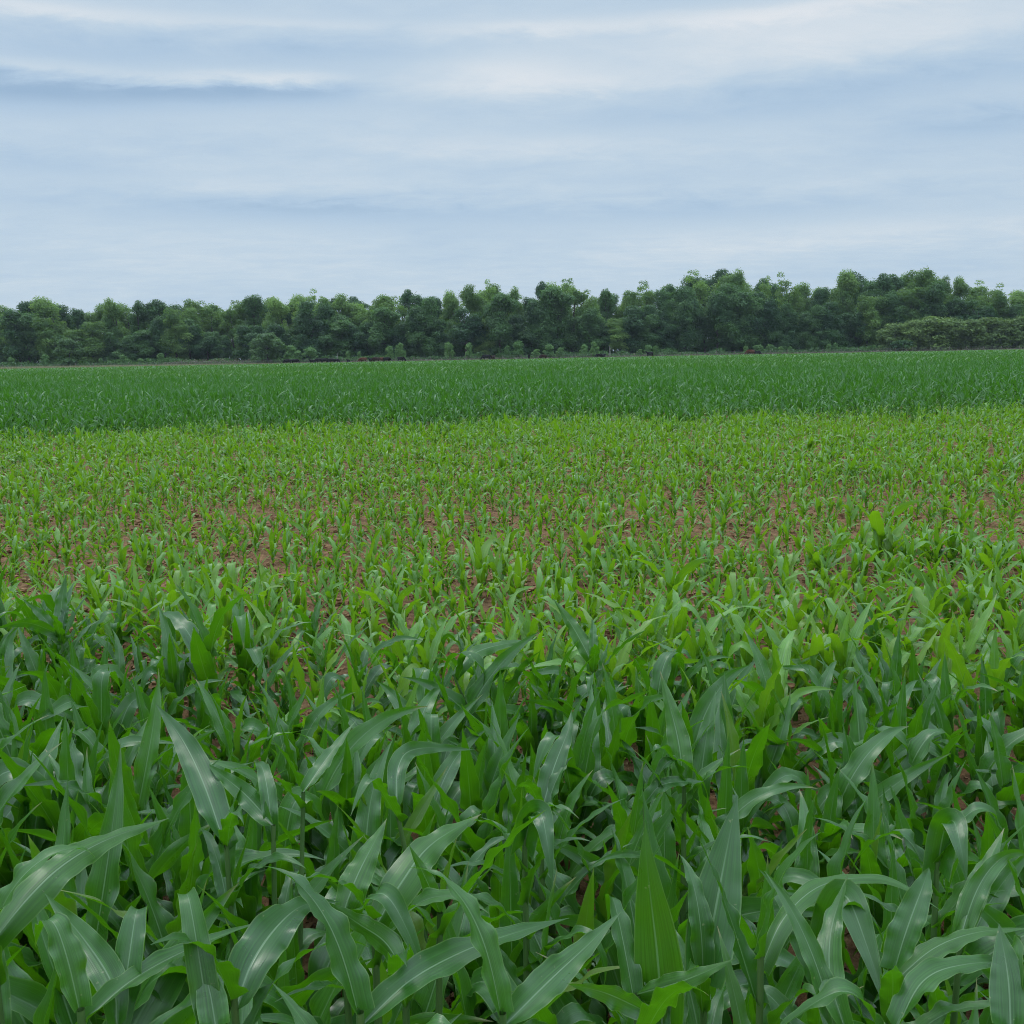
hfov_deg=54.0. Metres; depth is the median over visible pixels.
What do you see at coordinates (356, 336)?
tree
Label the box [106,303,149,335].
tree
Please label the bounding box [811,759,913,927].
corn plant
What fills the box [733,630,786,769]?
corn plant
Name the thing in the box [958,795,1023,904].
corn plant
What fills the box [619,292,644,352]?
tree
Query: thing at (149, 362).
undergrowth
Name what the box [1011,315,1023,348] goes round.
thicket tree
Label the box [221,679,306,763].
corn plant
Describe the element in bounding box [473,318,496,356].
tree
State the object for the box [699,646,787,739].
corn plant
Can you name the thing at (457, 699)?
corn plant
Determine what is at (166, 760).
corn plant
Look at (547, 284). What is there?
tree
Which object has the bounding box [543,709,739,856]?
corn plant
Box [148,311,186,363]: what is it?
tree
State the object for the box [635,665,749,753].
corn plant
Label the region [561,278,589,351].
tree
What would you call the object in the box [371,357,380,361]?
cow
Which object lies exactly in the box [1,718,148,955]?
corn plant
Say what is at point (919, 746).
corn plant
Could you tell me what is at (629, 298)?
tree
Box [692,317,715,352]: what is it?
tree
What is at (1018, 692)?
corn plant
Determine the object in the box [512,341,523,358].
sapling
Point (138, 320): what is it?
tree
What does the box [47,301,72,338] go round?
tree
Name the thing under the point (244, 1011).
corn plant
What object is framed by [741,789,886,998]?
corn plant
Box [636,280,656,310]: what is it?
tree
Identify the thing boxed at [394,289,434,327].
tree
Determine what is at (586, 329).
tree
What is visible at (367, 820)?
corn plant
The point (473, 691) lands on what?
corn plant
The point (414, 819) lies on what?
corn plant
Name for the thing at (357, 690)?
corn plant
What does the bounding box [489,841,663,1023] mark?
corn plant
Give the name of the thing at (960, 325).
thicket tree
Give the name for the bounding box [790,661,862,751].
corn plant
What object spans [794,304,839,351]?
tree
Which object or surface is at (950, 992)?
corn plant
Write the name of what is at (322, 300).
tree
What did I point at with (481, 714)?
corn plant
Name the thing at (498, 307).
tree
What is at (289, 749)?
corn plant
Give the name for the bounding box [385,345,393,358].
sapling
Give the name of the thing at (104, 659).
corn plant
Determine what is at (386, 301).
tree
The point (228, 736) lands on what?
corn plant
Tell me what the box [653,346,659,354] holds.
sapling
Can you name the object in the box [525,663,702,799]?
corn plant
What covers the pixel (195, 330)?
tree
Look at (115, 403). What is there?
tall corn crop
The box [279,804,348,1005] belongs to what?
corn plant
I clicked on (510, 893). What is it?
corn plant
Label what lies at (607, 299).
tree
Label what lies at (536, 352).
sapling
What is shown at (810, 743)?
corn plant
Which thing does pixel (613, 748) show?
corn plant
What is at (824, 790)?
corn plant
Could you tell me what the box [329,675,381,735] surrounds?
corn plant
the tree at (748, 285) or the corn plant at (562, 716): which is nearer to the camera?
the corn plant at (562, 716)
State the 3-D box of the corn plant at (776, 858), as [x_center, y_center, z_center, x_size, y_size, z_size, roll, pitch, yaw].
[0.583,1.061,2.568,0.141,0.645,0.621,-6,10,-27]
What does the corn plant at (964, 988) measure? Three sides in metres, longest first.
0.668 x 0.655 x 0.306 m
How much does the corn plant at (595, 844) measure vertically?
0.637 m
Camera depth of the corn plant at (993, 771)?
3.29 m
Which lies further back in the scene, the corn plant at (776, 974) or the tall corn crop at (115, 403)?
the tall corn crop at (115, 403)
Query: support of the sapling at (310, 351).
on the pasture
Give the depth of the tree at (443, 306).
335.71 m
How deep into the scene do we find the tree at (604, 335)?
310.74 m
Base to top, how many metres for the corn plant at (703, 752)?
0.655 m
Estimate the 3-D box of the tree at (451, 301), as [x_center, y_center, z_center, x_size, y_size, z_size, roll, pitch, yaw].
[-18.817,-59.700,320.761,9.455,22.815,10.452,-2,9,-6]
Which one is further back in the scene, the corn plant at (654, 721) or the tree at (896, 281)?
the tree at (896, 281)
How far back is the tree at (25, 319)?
309.19 m
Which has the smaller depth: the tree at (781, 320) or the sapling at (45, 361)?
the sapling at (45, 361)
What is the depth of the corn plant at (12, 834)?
2.47 m
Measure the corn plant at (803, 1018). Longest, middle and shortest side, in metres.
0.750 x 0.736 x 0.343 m
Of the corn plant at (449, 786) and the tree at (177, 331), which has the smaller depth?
the corn plant at (449, 786)
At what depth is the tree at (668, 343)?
309.47 m
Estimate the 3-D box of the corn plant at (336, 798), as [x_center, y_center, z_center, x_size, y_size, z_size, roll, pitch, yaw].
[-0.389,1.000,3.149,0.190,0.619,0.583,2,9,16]
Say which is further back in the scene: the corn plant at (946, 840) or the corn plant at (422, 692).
the corn plant at (422, 692)
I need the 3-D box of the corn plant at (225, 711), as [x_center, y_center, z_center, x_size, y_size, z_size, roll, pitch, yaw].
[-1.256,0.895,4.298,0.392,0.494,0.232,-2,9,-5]
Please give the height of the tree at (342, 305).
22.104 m
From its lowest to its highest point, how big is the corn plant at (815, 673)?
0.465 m
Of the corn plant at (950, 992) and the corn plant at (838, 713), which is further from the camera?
the corn plant at (838, 713)
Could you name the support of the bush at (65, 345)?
on the pasture
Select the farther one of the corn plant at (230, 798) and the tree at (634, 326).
the tree at (634, 326)
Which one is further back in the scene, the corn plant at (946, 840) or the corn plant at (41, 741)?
the corn plant at (41, 741)
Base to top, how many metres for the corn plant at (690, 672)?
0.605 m
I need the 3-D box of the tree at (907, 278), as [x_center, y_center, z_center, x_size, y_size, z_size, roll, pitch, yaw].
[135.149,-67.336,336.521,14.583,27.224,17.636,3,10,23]
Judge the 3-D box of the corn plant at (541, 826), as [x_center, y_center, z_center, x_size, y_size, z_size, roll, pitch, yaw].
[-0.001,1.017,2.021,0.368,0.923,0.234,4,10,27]
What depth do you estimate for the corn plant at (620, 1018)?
1.96 m
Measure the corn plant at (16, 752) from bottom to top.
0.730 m
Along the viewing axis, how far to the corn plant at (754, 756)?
3.25 m
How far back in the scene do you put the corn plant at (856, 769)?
3.10 m
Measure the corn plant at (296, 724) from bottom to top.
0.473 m
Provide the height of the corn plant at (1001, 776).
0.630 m
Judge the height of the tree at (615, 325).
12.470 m
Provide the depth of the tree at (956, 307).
308.16 m
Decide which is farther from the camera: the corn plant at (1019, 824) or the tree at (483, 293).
the tree at (483, 293)
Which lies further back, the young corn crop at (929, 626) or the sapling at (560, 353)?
the sapling at (560, 353)
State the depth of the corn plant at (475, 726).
3.52 m
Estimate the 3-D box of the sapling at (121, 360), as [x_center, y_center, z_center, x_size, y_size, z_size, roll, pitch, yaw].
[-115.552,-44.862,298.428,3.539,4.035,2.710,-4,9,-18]
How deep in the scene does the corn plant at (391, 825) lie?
2.86 m
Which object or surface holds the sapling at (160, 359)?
on the pasture
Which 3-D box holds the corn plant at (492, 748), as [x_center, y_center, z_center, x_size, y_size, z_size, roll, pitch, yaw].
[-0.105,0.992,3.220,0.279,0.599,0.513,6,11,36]
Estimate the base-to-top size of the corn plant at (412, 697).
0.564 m
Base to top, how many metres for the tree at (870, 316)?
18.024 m
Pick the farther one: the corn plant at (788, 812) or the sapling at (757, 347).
the sapling at (757, 347)
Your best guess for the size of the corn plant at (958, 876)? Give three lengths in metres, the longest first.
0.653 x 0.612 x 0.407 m
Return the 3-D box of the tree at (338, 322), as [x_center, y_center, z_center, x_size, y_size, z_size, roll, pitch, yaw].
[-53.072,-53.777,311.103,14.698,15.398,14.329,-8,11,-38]
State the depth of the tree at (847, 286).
319.09 m
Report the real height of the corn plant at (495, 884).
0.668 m
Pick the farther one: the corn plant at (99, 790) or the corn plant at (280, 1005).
the corn plant at (99, 790)
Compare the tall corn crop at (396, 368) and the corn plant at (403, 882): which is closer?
the corn plant at (403, 882)
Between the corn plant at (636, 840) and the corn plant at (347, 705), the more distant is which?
the corn plant at (347, 705)
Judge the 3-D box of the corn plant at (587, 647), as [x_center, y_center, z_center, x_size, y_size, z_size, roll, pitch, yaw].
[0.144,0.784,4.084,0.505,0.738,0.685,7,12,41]
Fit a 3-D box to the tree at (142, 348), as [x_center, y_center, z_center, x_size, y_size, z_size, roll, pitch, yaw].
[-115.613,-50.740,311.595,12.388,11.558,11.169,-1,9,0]
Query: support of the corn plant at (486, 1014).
on the ground at (802, 997)
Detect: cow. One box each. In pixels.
[357,357,367,361]
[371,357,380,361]
[480,354,490,359]
[744,350,754,354]
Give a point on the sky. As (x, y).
(218, 152)
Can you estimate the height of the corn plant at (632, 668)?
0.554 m
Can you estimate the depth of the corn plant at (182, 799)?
2.53 m
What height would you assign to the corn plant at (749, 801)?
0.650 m
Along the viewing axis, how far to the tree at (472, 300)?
315.85 m
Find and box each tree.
[0,305,12,361]
[0,308,39,363]
[0,335,6,363]
[9,311,40,362]
[16,300,35,364]
[29,296,73,360]
[30,317,59,363]
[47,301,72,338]
[49,334,66,362]
[51,301,71,337]
[63,329,86,365]
[68,307,85,365]
[79,321,108,364]
[81,302,107,341]
[100,331,130,364]
[101,297,125,358]
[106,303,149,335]
[107,311,128,335]
[119,329,155,362]
[127,300,149,349]
[129,333,157,362]
[142,299,183,355]
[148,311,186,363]
[159,308,193,363]
[171,318,203,363]
[179,298,204,337]
[188,331,226,363]
[196,300,226,349]
[198,302,222,333]
[200,331,231,361]
[210,305,238,356]
[218,300,247,355]
[226,299,248,350]
[232,324,258,359]
[232,334,243,360]
[238,294,266,331]
[242,324,264,362]
[259,297,272,323]
[261,296,290,331]
[263,302,295,326]
[263,323,291,358]
[278,329,301,362]
[285,300,334,361]
[286,293,312,328]
[291,288,317,320]
[313,297,337,318]
[313,301,336,357]
[322,314,356,359]
[329,298,352,316]
[331,293,367,360]
[343,323,369,358]
[347,296,370,317]
[353,294,399,348]
[359,320,377,356]
[365,306,400,360]
[381,322,418,359]
[392,296,407,321]
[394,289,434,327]
[402,314,424,357]
[405,296,451,358]
[425,318,450,356]
[430,296,446,327]
[438,289,461,355]
[439,300,463,323]
[441,307,487,358]
[457,341,478,357]
[458,284,489,330]
[460,290,482,315]
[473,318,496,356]
[479,283,517,352]
[480,291,519,355]
[484,279,510,331]
[506,286,524,335]
[508,314,527,352]
[516,324,541,354]
[521,296,538,345]
[522,290,569,354]
[535,281,555,333]
[535,285,579,350]
[538,281,559,300]
[559,284,581,351]
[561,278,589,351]
[566,315,599,355]
[573,298,607,350]
[575,306,601,355]
[583,295,605,347]
[587,316,618,353]
[598,288,619,347]
[599,293,620,349]
[604,318,632,355]
[612,290,638,351]
[617,305,646,354]
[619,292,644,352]
[626,308,661,353]
[635,304,680,353]
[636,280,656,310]
[640,285,661,312]
[652,284,680,346]
[659,320,680,352]
[669,284,705,351]
[678,275,709,349]
[684,269,709,311]
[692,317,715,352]
[694,282,742,351]
[701,269,731,338]
[708,282,755,352]
[709,273,756,351]
[722,267,748,295]
[723,289,766,351]
[738,290,779,352]
[743,281,754,291]
[752,278,791,311]
[758,275,771,299]
[765,302,800,351]
[770,311,802,348]
[773,272,805,324]
[785,282,813,348]
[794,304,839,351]
[801,300,848,348]
[807,286,834,311]
[808,287,830,312]
[828,268,860,320]
[830,271,868,312]
[833,312,858,351]
[841,306,873,351]
[848,273,895,351]
[856,295,881,350]
[868,274,906,301]
[870,295,894,350]
[876,322,911,350]
[882,292,910,336]
[896,267,940,316]
[898,270,917,288]
[899,287,921,325]
[899,319,931,350]
[915,279,949,318]
[916,316,954,350]
[918,325,935,350]
[930,316,968,350]
[938,275,952,318]
[945,296,971,320]
[946,275,971,314]
[953,318,989,350]
[962,280,988,307]
[963,299,997,320]
[965,287,996,310]
[967,317,1009,349]
[969,282,1003,313]
[988,291,1016,321]
[991,318,1023,347]
[1006,303,1023,343]
[1008,289,1023,315]
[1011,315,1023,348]
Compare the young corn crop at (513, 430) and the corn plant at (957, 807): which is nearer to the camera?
the corn plant at (957, 807)
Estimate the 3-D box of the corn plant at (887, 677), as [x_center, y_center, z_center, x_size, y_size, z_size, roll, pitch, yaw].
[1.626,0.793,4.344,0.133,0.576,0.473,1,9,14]
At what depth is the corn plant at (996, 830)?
2.35 m
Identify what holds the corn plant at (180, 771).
on the ground at (802, 997)
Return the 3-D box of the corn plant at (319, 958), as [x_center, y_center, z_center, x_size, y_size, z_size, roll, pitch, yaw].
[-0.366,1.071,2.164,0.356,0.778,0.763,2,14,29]
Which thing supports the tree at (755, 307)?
on the pasture
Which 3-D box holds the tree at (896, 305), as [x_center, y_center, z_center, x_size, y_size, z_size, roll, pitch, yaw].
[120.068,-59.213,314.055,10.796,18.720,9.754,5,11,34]
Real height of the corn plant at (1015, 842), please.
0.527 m
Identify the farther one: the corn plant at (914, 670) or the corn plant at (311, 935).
the corn plant at (914, 670)
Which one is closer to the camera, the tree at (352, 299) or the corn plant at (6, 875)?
the corn plant at (6, 875)
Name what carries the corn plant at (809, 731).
on the ground at (802, 997)
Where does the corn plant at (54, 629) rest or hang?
on the ground at (802, 997)
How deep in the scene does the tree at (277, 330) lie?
307.21 m
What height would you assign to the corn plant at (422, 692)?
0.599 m
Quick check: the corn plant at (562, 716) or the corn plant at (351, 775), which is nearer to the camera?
the corn plant at (351, 775)
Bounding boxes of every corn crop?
[0,349,1023,371]
[0,351,1023,382]
[0,358,1023,445]
[0,398,1023,495]
[0,455,1023,659]
[0,555,1023,738]
[0,582,1023,739]
[0,659,47,986]
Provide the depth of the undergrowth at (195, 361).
295.41 m
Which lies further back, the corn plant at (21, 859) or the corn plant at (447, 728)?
the corn plant at (447, 728)
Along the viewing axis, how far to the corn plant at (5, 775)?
2.88 m
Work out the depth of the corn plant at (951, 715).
3.96 m
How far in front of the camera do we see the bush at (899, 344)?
291.81 m
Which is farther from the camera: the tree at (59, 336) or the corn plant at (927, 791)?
the tree at (59, 336)
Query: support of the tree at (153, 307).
on the pasture
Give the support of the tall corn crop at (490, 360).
on the ground at (802, 997)
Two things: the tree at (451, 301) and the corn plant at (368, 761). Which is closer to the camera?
the corn plant at (368, 761)
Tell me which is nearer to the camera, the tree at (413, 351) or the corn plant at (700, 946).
the corn plant at (700, 946)
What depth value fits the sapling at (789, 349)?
295.47 m
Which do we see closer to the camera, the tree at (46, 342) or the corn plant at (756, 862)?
the corn plant at (756, 862)
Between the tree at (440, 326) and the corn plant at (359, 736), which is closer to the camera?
the corn plant at (359, 736)
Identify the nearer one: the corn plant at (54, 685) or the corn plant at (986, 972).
the corn plant at (986, 972)
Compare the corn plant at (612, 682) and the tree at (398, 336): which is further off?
the tree at (398, 336)
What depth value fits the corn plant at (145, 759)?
3.09 m
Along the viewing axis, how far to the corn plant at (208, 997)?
1.25 m
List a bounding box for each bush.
[51,338,85,365]
[247,332,284,363]
[890,340,912,350]
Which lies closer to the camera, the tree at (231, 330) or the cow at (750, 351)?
the cow at (750, 351)
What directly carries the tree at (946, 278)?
on the pasture
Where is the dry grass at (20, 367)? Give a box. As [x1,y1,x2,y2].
[0,349,1016,368]
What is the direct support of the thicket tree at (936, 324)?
on the pasture
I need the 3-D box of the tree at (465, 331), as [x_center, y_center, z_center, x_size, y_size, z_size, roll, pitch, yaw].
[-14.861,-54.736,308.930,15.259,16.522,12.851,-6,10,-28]
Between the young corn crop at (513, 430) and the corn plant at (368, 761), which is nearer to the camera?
the corn plant at (368, 761)
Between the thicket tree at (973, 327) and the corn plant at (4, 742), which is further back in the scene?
the thicket tree at (973, 327)
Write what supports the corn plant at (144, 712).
on the ground at (802, 997)
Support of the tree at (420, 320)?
on the pasture
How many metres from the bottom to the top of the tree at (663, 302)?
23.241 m
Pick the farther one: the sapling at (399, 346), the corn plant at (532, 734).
the sapling at (399, 346)
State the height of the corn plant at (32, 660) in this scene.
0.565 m
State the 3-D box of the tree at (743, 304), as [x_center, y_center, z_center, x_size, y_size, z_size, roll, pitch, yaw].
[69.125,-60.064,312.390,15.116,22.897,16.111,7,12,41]
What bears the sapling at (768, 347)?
on the pasture
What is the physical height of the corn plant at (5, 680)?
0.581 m
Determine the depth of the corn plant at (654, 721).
3.49 m
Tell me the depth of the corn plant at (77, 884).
2.33 m
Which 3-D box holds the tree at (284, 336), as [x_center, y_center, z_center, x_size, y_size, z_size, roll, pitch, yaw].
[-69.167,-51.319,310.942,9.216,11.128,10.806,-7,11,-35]
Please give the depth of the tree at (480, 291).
339.50 m
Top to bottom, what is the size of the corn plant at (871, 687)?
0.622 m
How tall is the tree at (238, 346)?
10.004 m
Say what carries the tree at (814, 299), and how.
on the pasture
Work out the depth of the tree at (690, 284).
329.33 m
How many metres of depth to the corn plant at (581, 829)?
3.17 m
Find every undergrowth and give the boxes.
[0,334,877,366]
[0,344,1020,366]
[38,347,1022,366]
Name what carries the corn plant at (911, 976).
on the ground at (802, 997)
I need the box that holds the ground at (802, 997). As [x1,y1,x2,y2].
[0,401,1023,1023]
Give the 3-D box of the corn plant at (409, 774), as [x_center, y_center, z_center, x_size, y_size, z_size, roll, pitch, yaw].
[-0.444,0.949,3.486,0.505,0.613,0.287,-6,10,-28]
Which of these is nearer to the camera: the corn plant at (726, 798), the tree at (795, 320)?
the corn plant at (726, 798)
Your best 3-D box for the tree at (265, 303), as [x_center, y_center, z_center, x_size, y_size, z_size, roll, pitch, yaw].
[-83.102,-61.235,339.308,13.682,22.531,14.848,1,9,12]
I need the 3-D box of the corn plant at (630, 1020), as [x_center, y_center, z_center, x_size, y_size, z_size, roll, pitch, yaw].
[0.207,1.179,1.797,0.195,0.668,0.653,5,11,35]
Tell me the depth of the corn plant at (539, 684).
4.44 m
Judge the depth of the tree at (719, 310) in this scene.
306.84 m
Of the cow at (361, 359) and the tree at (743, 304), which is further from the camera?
the tree at (743, 304)
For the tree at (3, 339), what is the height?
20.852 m
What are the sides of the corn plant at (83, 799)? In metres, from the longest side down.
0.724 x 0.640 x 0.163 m
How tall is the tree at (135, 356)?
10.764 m
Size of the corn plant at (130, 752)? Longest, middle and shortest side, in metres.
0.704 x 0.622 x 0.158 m
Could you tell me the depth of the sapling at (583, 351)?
294.23 m
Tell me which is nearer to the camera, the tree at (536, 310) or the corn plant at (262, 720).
the corn plant at (262, 720)
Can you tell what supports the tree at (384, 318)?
on the pasture
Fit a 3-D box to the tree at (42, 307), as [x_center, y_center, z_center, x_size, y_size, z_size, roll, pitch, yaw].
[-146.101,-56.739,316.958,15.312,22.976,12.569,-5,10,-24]
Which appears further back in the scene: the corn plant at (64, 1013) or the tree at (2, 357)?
the tree at (2, 357)
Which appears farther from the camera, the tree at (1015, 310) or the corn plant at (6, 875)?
the tree at (1015, 310)
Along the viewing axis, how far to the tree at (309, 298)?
319.71 m
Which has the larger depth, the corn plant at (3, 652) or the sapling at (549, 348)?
the sapling at (549, 348)
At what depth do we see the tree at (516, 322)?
310.90 m
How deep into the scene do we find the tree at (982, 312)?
306.96 m
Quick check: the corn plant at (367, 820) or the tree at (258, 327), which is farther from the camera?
the tree at (258, 327)
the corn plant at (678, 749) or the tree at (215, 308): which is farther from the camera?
the tree at (215, 308)
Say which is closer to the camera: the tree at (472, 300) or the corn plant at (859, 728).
the corn plant at (859, 728)
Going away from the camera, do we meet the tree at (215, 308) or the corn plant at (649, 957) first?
the corn plant at (649, 957)
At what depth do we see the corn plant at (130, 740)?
3.19 m
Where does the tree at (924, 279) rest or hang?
on the pasture
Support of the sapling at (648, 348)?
on the pasture
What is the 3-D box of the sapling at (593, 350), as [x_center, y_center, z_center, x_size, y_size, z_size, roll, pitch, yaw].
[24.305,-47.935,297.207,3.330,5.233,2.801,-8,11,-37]
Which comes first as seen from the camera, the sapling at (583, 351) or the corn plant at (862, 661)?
the corn plant at (862, 661)
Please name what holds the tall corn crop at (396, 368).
on the ground at (802, 997)
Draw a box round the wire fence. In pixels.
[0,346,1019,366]
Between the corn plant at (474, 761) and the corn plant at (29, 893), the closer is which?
the corn plant at (29, 893)
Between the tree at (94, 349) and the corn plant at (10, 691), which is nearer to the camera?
the corn plant at (10, 691)
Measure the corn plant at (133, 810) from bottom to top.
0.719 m
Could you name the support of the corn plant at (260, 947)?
on the ground at (802, 997)
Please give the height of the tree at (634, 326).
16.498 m
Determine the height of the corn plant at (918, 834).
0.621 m
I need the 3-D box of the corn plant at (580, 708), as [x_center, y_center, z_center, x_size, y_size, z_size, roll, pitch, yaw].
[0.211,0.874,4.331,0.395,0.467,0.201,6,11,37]
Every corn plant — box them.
[0,573,115,691]
[0,627,21,710]
[0,661,28,694]
[0,662,82,729]
[0,669,8,691]
[0,690,93,784]
[0,691,34,742]
[0,695,92,786]
[0,697,34,855]
[0,713,104,876]
[0,715,47,749]
[0,719,147,856]
[0,736,75,949]
[0,743,60,824]
[0,757,83,887]
[0,804,86,957]
[0,818,168,1023]
[0,825,133,970]
[1,641,26,717]
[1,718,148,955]
[2,664,24,718]
[2,847,25,908]
[3,783,335,922]
[4,721,172,848]
[4,913,96,1023]
[6,946,105,1018]
[8,670,252,900]
[8,743,266,1015]
[9,880,410,1023]
[11,664,70,757]
[13,749,323,940]
[15,671,29,678]
[16,634,137,729]
[18,628,72,726]
[22,669,150,786]
[23,781,87,982]
[32,909,195,1023]
[33,882,239,1023]
[34,887,249,1023]
[35,676,66,740]
[35,790,116,959]
[45,749,164,895]
[53,727,180,817]
[55,640,91,725]
[61,821,362,1013]
[66,636,158,718]
[70,699,125,787]
[71,662,161,766]
[71,679,147,743]
[75,973,306,1023]
[86,666,164,747]
[88,801,226,958]
[94,744,173,821]
[98,896,367,1023]
[103,741,177,807]
[110,673,182,788]
[115,759,179,901]
[118,695,209,776]
[126,666,223,750]
[138,753,295,865]
[139,726,209,882]
[139,735,220,808]
[146,787,242,949]
[152,914,492,1023]
[156,704,354,1023]
[160,691,310,807]
[161,683,277,772]
[162,745,308,905]
[168,668,259,751]
[189,677,230,757]
[195,817,305,960]
[196,680,279,802]
[197,879,372,1016]
[210,706,427,919]
[211,762,251,834]
[215,786,328,907]
[217,685,315,781]
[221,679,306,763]
[227,998,257,1023]
[228,729,286,783]
[228,898,291,1023]
[243,756,267,884]
[244,692,354,797]
[249,674,327,751]
[257,680,315,794]
[261,862,522,1023]
[265,866,567,1023]
[275,811,543,1023]
[277,787,420,906]
[277,926,425,1023]
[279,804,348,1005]
[280,766,490,889]
[283,720,369,811]
[297,758,378,869]
[298,733,360,841]
[302,675,340,756]
[306,680,358,750]
[307,656,402,740]
[307,728,416,792]
[314,740,412,1013]
[316,730,402,826]
[327,805,536,1023]
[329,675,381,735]
[331,689,412,768]
[333,670,447,767]
[339,763,514,933]
[351,710,630,1013]
[352,900,388,976]
[358,684,482,815]
[359,631,539,780]
[362,884,619,1023]
[370,814,472,1008]
[371,804,504,997]
[378,667,458,738]
[395,728,571,891]
[402,705,459,836]
[403,651,580,767]
[409,799,607,1020]
[410,813,522,1008]
[410,877,575,1023]
[411,718,489,917]
[412,867,708,1023]
[413,650,513,720]
[434,657,528,738]
[434,703,505,830]
[437,826,554,990]
[448,692,539,768]
[450,871,556,1023]
[451,600,644,728]
[458,704,488,811]
[460,715,522,873]
[461,706,603,871]
[466,667,527,757]
[471,643,491,752]
[475,641,628,799]
[476,768,615,941]
[477,1010,496,1023]
[481,777,695,1012]
[489,718,559,942]
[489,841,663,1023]
[498,688,652,890]
[511,679,559,770]
[511,791,545,909]
[512,695,627,861]
[518,939,797,1023]
[519,649,640,777]
[521,649,626,714]
[523,649,559,724]
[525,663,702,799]
[526,685,643,889]
[529,679,581,711]
[535,792,696,1021]
[536,933,862,1023]
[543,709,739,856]
[549,826,794,1023]
[553,680,642,836]
[554,767,813,966]
[584,674,681,743]
[589,672,778,923]
[598,776,724,822]
[602,647,699,705]
[603,744,696,871]
[605,822,733,1023]
[607,691,774,852]
[617,685,692,785]
[618,651,684,762]
[622,720,713,859]
[627,1017,633,1023]
[628,636,731,712]
[628,669,690,779]
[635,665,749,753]
[636,846,855,982]
[637,668,753,753]
[642,764,817,923]
[642,790,686,942]
[674,643,735,719]
[674,816,810,992]
[675,795,741,1023]
[677,924,804,1023]
[678,800,818,1014]
[685,923,775,1023]
[691,652,754,736]
[692,820,874,1023]
[694,739,769,895]
[698,833,939,1023]
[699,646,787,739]
[704,737,767,895]
[710,693,823,818]
[711,673,791,800]
[713,654,764,745]
[713,691,847,866]
[714,664,832,749]
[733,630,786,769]
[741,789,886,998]
[743,689,866,829]
[745,721,950,869]
[746,869,883,1023]
[747,827,792,950]
[751,794,1000,1014]
[759,762,864,864]
[762,771,901,889]
[780,868,1023,1023]
[782,703,880,807]
[783,654,871,728]
[786,789,1023,1006]
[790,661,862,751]
[790,764,859,877]
[792,665,896,772]
[796,669,848,805]
[800,1011,807,1023]
[803,724,863,873]
[804,671,887,794]
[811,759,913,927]
[813,781,1023,956]
[814,846,926,1022]
[815,629,929,718]
[819,726,1023,851]
[837,750,980,933]
[843,720,955,859]
[846,853,1023,1020]
[848,680,951,782]
[848,802,1023,1023]
[853,641,960,760]
[853,783,977,880]
[853,1007,991,1023]
[854,977,980,1023]
[861,673,919,801]
[871,626,906,721]
[880,698,1023,844]
[885,760,977,875]
[891,644,940,716]
[906,680,974,800]
[906,711,1023,840]
[911,785,1019,932]
[912,653,996,764]
[916,673,975,780]
[916,768,1021,914]
[919,987,967,1023]
[928,685,1023,807]
[937,647,975,719]
[941,801,1023,977]
[942,635,1017,756]
[942,765,1023,927]
[945,886,1023,1016]
[945,966,1023,1023]
[949,656,1023,753]
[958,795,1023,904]
[964,951,989,978]
[967,701,1014,822]
[968,977,978,1023]
[969,833,1019,849]
[972,629,1023,716]
[972,813,994,987]
[976,769,1023,838]
[980,673,1023,767]
[990,894,1023,917]
[999,656,1020,713]
[1001,754,1023,780]
[1003,660,1023,762]
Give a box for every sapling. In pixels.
[8,357,15,366]
[39,354,49,365]
[117,354,128,364]
[136,358,143,364]
[157,353,165,364]
[283,344,302,362]
[301,346,317,359]
[345,351,349,360]
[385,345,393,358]
[395,342,405,358]
[444,342,454,358]
[465,343,472,357]
[504,345,512,358]
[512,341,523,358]
[531,349,540,357]
[542,344,554,356]
[555,347,564,357]
[579,345,587,356]
[589,342,599,356]
[643,345,651,355]
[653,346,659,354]
[753,345,764,350]
[765,344,773,352]
[788,346,793,353]
[832,342,837,350]
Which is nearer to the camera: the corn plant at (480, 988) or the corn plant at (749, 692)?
the corn plant at (480, 988)
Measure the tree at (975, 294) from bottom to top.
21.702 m
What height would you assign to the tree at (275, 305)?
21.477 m
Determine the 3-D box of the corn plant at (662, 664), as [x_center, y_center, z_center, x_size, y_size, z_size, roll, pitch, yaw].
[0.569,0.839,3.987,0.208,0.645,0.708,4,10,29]
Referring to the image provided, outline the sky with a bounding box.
[0,0,1023,362]
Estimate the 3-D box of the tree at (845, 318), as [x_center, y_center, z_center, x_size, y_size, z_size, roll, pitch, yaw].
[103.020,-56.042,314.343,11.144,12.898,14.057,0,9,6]
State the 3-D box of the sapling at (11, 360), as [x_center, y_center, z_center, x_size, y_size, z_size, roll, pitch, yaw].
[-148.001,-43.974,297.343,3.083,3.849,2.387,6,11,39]
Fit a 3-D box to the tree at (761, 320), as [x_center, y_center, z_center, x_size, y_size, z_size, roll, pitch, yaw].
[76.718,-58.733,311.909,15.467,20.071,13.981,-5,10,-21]
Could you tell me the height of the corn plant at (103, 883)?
0.886 m
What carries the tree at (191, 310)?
on the pasture
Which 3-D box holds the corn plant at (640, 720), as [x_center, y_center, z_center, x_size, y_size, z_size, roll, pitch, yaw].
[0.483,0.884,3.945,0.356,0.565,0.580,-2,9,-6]
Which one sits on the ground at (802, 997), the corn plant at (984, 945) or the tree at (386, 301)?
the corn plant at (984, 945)
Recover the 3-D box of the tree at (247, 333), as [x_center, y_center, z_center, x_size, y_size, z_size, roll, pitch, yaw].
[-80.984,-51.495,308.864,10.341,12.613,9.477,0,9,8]
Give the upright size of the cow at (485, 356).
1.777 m
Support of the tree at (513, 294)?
on the pasture
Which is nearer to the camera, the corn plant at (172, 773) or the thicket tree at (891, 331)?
the corn plant at (172, 773)
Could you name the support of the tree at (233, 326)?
on the pasture

